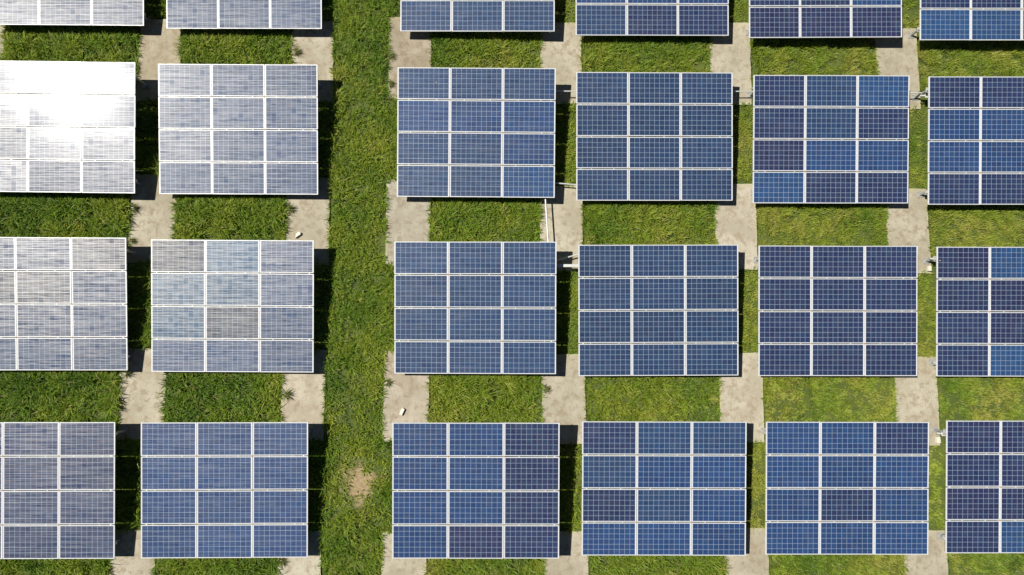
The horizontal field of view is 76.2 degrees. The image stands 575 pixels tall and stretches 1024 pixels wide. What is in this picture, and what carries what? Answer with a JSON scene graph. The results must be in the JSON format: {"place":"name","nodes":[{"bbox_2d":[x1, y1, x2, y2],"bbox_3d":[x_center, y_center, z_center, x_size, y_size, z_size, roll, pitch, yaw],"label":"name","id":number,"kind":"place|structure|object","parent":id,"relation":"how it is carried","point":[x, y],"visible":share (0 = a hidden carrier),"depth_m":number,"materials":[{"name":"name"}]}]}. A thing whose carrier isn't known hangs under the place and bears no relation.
{"place":"outdoors","nodes":[
{"label":"outdoors","id":0,"kind":"place"},
{"bbox_2d":[291,47,301,56],"bbox_3d":[-7.016,-7.751,21.311,0.408,0.233,0.480,26,85,1],"label":"weed","id":1,"kind":"object","parent":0,"point":[296,50],"visible":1,"depth_m":21.36,"materials":[{"name":"green plant"}]},
{"bbox_2d":[387,80,394,88],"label":"weed","id":2,"kind":"object","parent":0,"point":[390,82],"visible":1,"depth_m":21.32,"materials":[{"name":"green plant"}]},
{"bbox_2d":[0,0,1023,574],"bbox_3d":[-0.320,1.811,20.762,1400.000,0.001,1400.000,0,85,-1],"label":"ground","id":3,"kind":"structure","parent":0,"point":[358,484],"depth_m":20.90,"materials":[{"name":"green plant"}]},
{"bbox_2d":[0,25,5,93],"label":"concrete slab","id":4,"kind":"structure","parent":3,"relation":"on","point":[2,41],"depth_m":21.32,"materials":[{"name":"beige concrete"}]},
{"bbox_2d":[109,529,155,574],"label":"concrete slab","id":5,"kind":"structure","parent":3,"relation":"on","point":[128,560],"depth_m":19.96,"materials":[{"name":"beige concrete"}]},
{"bbox_2d":[117,348,166,439],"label":"concrete slab","id":6,"kind":"structure","parent":3,"relation":"on","point":[140,385],"depth_m":20.39,"materials":[{"name":"beige concrete"}]},
{"bbox_2d":[0,422,127,558],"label":"solar array","id":7,"kind":"object","parent":6,"relation":"on","point":[73,464],"visible":1,"depth_m":19.48,"materials":[{"name":"glass"}]},
{"bbox_2d":[0,237,138,369],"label":"solar array","id":8,"kind":"object","parent":6,"relation":"on","point":[67,303],"visible":1,"depth_m":19.97,"materials":[{"name":"glass"}]},
{"bbox_2d":[119,369,132,378],"bbox_3d":[-12.056,2.683,20.298,0.462,0.282,0.435,-11,85,-2],"label":"weed","id":9,"kind":"object","parent":6,"relation":"on","point":[125,376],"visible":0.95,"depth_m":20.36,"materials":[{"name":"green plant"}]},
{"bbox_2d":[127,174,177,262],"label":"concrete slab","id":10,"kind":"structure","parent":3,"relation":"on","point":[151,218],"depth_m":20.88,"materials":[{"name":"beige concrete"}]},
{"bbox_2d":[126,236,135,244],"bbox_3d":[-12.085,-1.483,20.711,0.370,0.182,0.340,0,85,-1],"label":"weed","id":11,"kind":"object","parent":10,"relation":"on","point":[132,240],"visible":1,"depth_m":20.77,"materials":[{"name":"green plant"}]},
{"bbox_2d":[130,202,138,213],"bbox_3d":[-12.057,-2.536,20.773,0.369,0.243,0.454,0,85,-1],"label":"weed","id":12,"kind":"object","parent":10,"relation":"on","point":[135,207],"visible":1,"depth_m":20.84,"materials":[{"name":"green plant"}]},
{"bbox_2d":[136,19,182,101],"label":"concrete slab","id":13,"kind":"structure","parent":3,"relation":"on","point":[158,41],"depth_m":21.36,"materials":[{"name":"beige concrete"}]},
{"bbox_2d":[0,61,148,193],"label":"solar array","id":14,"kind":"object","parent":13,"relation":"on","point":[51,109],"visible":1,"depth_m":20.35,"materials":[{"name":"glass"}]},
{"bbox_2d":[0,0,150,26],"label":"solar array","id":15,"kind":"object","parent":13,"relation":"on","point":[81,12],"visible":1,"depth_m":20.90,"materials":[{"name":"glass"}]},
{"bbox_2d":[277,530,321,574],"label":"concrete slab","id":16,"kind":"structure","parent":3,"relation":"on","point":[303,565],"depth_m":20.03,"materials":[{"name":"beige concrete"}]},
{"bbox_2d":[141,422,312,557],"bbox_3d":[-8.645,6.107,19.816,4.998,0.756,4.069,0,85,-1],"label":"solar array","id":17,"kind":"object","parent":16,"relation":"on","point":[205,482],"visible":1,"depth_m":19.62,"materials":[{"name":"glass"}]},
{"bbox_2d":[276,558,285,568],"bbox_3d":[-7.026,8.387,19.893,0.438,0.253,0.576,0,85,-1],"label":"weed","id":18,"kind":"object","parent":16,"relation":"on","point":[281,562],"visible":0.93,"depth_m":19.93,"materials":[{"name":"green plant"}]},
{"bbox_2d":[281,350,326,439],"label":"concrete slab","id":19,"kind":"structure","parent":3,"relation":"on","point":[304,403],"depth_m":20.46,"materials":[{"name":"beige concrete"}]},
{"bbox_2d":[151,239,318,371],"bbox_3d":[-8.614,0.585,20.276,5.012,0.800,4.092,0,85,-1],"label":"solar array","id":20,"kind":"object","parent":19,"relation":"on","point":[183,332],"visible":1,"depth_m":20.11,"materials":[{"name":"glass"}]},
{"bbox_2d":[277,388,292,402],"bbox_3d":[-7.047,3.371,20.315,0.508,0.282,0.595,0,85,-1],"label":"weed","id":21,"kind":"object","parent":19,"relation":"on","point":[286,393],"visible":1,"depth_m":20.39,"materials":[{"name":"green plant"}]},
{"bbox_2d":[285,177,329,265],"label":"concrete slab","id":22,"kind":"structure","parent":3,"relation":"on","point":[308,214],"depth_m":20.95,"materials":[{"name":"beige concrete"}]},
{"bbox_2d":[284,203,294,212],"bbox_3d":[-7.101,-2.561,20.834,0.430,0.277,0.460,-14,85,-2],"label":"weed","id":23,"kind":"object","parent":22,"relation":"on","point":[290,206],"visible":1,"depth_m":20.88,"materials":[{"name":"green plant"}]},
{"bbox_2d":[291,21,333,102],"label":"concrete slab","id":24,"kind":"structure","parent":3,"relation":"on","point":[314,46],"depth_m":21.44,"materials":[{"name":"beige concrete"}]},
{"bbox_2d":[158,64,322,194],"bbox_3d":[-8.621,-4.968,20.735,5.000,0.850,4.071,0,85,-1],"label":"solar array","id":25,"kind":"object","parent":24,"relation":"on","point":[273,96],"visible":1,"depth_m":20.55,"materials":[{"name":"glass"}]},
{"bbox_2d":[166,0,323,29],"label":"solar array","id":26,"kind":"object","parent":24,"relation":"on","point":[244,14],"visible":1,"depth_m":21.04,"materials":[{"name":"glass"}]},
{"bbox_2d":[381,531,426,574],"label":"concrete slab","id":27,"kind":"structure","parent":3,"relation":"on","point":[391,566],"depth_m":20.07,"materials":[{"name":"beige concrete"}]},
{"bbox_2d":[382,351,429,441],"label":"concrete slab","id":28,"kind":"structure","parent":3,"relation":"on","point":[409,393],"depth_m":20.51,"materials":[{"name":"beige concrete"}]},
{"bbox_2d":[383,379,391,387],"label":"weed","id":29,"kind":"object","parent":28,"relation":"on","point":[388,383],"visible":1,"depth_m":20.48,"materials":[{"name":"green plant"}]},
{"bbox_2d":[392,422,559,558],"bbox_3d":[-1.083,6.091,19.784,5.001,1.054,4.079,0,85,-1],"label":"solar array","id":30,"kind":"object","parent":28,"relation":"on","point":[497,538],"visible":1,"depth_m":19.49,"materials":[{"name":"glass"}]},
{"bbox_2d":[385,179,430,264],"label":"concrete slab","id":31,"kind":"structure","parent":3,"relation":"on","point":[406,217],"depth_m":21.00,"materials":[{"name":"beige concrete"}]},
{"bbox_2d":[394,242,556,373],"bbox_3d":[-1.135,0.642,20.318,5.000,0.936,4.082,0,85,-1],"label":"solar array","id":32,"kind":"object","parent":31,"relation":"on","point":[475,338],"visible":1,"depth_m":20.11,"materials":[{"name":"glass"}]},
{"bbox_2d":[397,67,555,197],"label":"solar array","id":33,"kind":"object","parent":31,"relation":"on","point":[515,134],"visible":1,"depth_m":20.61,"materials":[{"name":"glass"}]},
{"bbox_2d":[545,198,548,241],"bbox_3d":[1.101,-2.161,20.698,0.062,0.065,2.103,-3,85,-1],"label":"conduit pipe","id":34,"kind":"object","parent":33,"relation":"attached to","point":[546,220],"visible":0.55,"depth_m":20.67,"materials":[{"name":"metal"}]},
{"bbox_2d":[388,17,431,99],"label":"concrete slab","id":35,"kind":"structure","parent":3,"relation":"on","point":[410,49],"depth_m":21.49,"materials":[{"name":"beige concrete"}]},
{"bbox_2d":[385,48,395,61],"bbox_3d":[-3.961,-7.609,21.366,0.395,0.191,0.450,-20,86,-3],"label":"weed","id":36,"kind":"object","parent":35,"relation":"on","point":[392,55],"visible":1,"depth_m":21.41,"materials":[{"name":"green plant"}]},
{"bbox_2d":[400,0,554,31],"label":"solar array","id":37,"kind":"object","parent":35,"relation":"on","point":[477,15],"visible":1,"depth_m":21.09,"materials":[{"name":"glass"}]},
{"bbox_2d":[539,185,582,271],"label":"concrete slab","id":38,"kind":"structure","parent":3,"relation":"on","point":[565,227],"depth_m":21.07,"materials":[{"name":"beige concrete"}]},
{"bbox_2d":[540,22,581,104],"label":"concrete slab","id":39,"kind":"structure","parent":3,"relation":"on","point":[560,51],"depth_m":21.55,"materials":[{"name":"beige concrete"}]},
{"bbox_2d":[541,354,585,443],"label":"concrete slab","id":40,"kind":"structure","parent":3,"relation":"on","point":[563,402],"depth_m":20.58,"materials":[{"name":"beige concrete"}]},
{"bbox_2d":[544,531,588,574],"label":"concrete slab","id":41,"kind":"structure","parent":3,"relation":"on","point":[572,560],"depth_m":20.16,"materials":[{"name":"beige concrete"}]},
{"bbox_2d":[709,22,751,104],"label":"concrete slab","id":42,"kind":"structure","parent":3,"relation":"on","point":[730,53],"depth_m":21.64,"materials":[{"name":"beige concrete"}]},
{"bbox_2d":[575,0,728,36],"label":"solar array","id":43,"kind":"object","parent":42,"relation":"on","point":[610,18],"visible":1,"depth_m":21.20,"materials":[{"name":"glass"}]},
{"bbox_2d":[715,184,757,269],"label":"concrete slab","id":44,"kind":"structure","parent":3,"relation":"on","point":[736,219],"depth_m":21.15,"materials":[{"name":"beige concrete"}]},
{"bbox_2d":[576,72,732,200],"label":"solar array","id":45,"kind":"object","parent":44,"relation":"on","point":[653,171],"visible":1,"depth_m":20.75,"materials":[{"name":"glass"}]},
{"bbox_2d":[718,352,763,442],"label":"concrete slab","id":46,"kind":"structure","parent":3,"relation":"on","point":[741,395],"depth_m":20.67,"materials":[{"name":"beige concrete"}]},
{"bbox_2d":[578,245,737,375],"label":"solar array","id":47,"kind":"object","parent":46,"relation":"on","point":[702,343],"visible":1,"depth_m":20.29,"materials":[{"name":"glass"}]},
{"bbox_2d":[556,264,577,266],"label":"tie beam","id":48,"kind":"structure","parent":47,"relation":"attached to","point":[566,265],"depth_m":20.46,"materials":[{"name":"metal"}]},
{"bbox_2d":[582,421,746,555],"bbox_3d":[4.613,6.117,19.989,5.006,0.817,4.085,0,85,-1],"label":"solar array","id":49,"kind":"object","parent":46,"relation":"on","point":[690,455],"visible":1,"depth_m":19.80,"materials":[{"name":"glass"}]},
{"bbox_2d":[725,527,768,574],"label":"concrete slab","id":50,"kind":"structure","parent":3,"relation":"on","point":[754,560],"depth_m":20.24,"materials":[{"name":"beige concrete"}]},
{"bbox_2d":[875,28,920,109],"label":"concrete slab","id":51,"kind":"structure","parent":3,"relation":"on","point":[898,56],"depth_m":21.73,"materials":[{"name":"beige concrete"}]},
{"bbox_2d":[745,0,901,38],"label":"solar array","id":52,"kind":"object","parent":51,"relation":"on","point":[878,19],"visible":1,"depth_m":21.18,"materials":[{"name":"glass"}]},
{"bbox_2d":[747,75,909,203],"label":"solar array","id":53,"kind":"object","parent":51,"relation":"on","point":[803,107],"visible":1,"depth_m":20.81,"materials":[{"name":"glass"}]},
{"bbox_2d":[908,0,1023,40],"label":"solar array","id":54,"kind":"object","parent":51,"relation":"on","point":[985,20],"visible":1,"depth_m":21.21,"materials":[{"name":"glass"}]},
{"bbox_2d":[912,76,1023,204],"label":"solar array","id":55,"kind":"object","parent":51,"relation":"on","point":[987,168],"visible":1,"depth_m":20.80,"materials":[{"name":"glass"}]},
{"bbox_2d":[885,188,930,273],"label":"concrete slab","id":56,"kind":"structure","parent":3,"relation":"on","point":[908,224],"depth_m":21.24,"materials":[{"name":"beige concrete"}]},
{"bbox_2d":[753,246,917,375],"bbox_3d":[10.194,0.744,20.578,4.996,0.749,4.073,0,85,-1],"label":"solar array","id":57,"kind":"object","parent":56,"relation":"on","point":[810,278],"visible":1,"depth_m":20.40,"materials":[{"name":"glass"}]},
{"bbox_2d":[894,356,939,445],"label":"concrete slab","id":58,"kind":"structure","parent":3,"relation":"on","point":[917,397],"depth_m":20.76,"materials":[{"name":"beige concrete"}]},
{"bbox_2d":[761,421,928,554],"bbox_3d":[10.263,6.158,20.116,4.998,0.730,4.076,0,85,-1],"label":"solar array","id":59,"kind":"object","parent":58,"relation":"on","point":[873,471],"visible":1,"depth_m":19.98,"materials":[{"name":"glass"}]},
{"bbox_2d":[903,530,947,574],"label":"concrete slab","id":60,"kind":"structure","parent":3,"relation":"on","point":[934,561],"depth_m":20.32,"materials":[{"name":"beige concrete"}]},
{"bbox_2d":[935,436,940,442],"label":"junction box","id":61,"kind":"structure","parent":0,"point":[937,439],"depth_m":20.54,"materials":[{"name":"white plastic"}]},
{"bbox_3d":[13.403,-0.920,20.729,0.202,0.080,0.160,0,85,-1],"label":"bracket","id":62,"kind":"object","parent":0,"visible":0},
{"bbox_2d":[923,247,1023,376],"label":"solar array","id":63,"kind":"object","parent":62,"relation":"on","point":[987,279],"visible":1,"depth_m":20.51,"materials":[{"name":"glass"}]},
{"bbox_3d":[13.350,4.542,20.292,0.242,0.080,0.160,0,85,-1],"label":"bracket","id":64,"kind":"object","parent":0,"visible":0},
{"bbox_2d":[931,420,1023,552],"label":"solar array","id":65,"kind":"object","parent":64,"relation":"on","point":[984,503],"visible":1,"depth_m":20.00,"materials":[{"name":"glass"}]}
]}

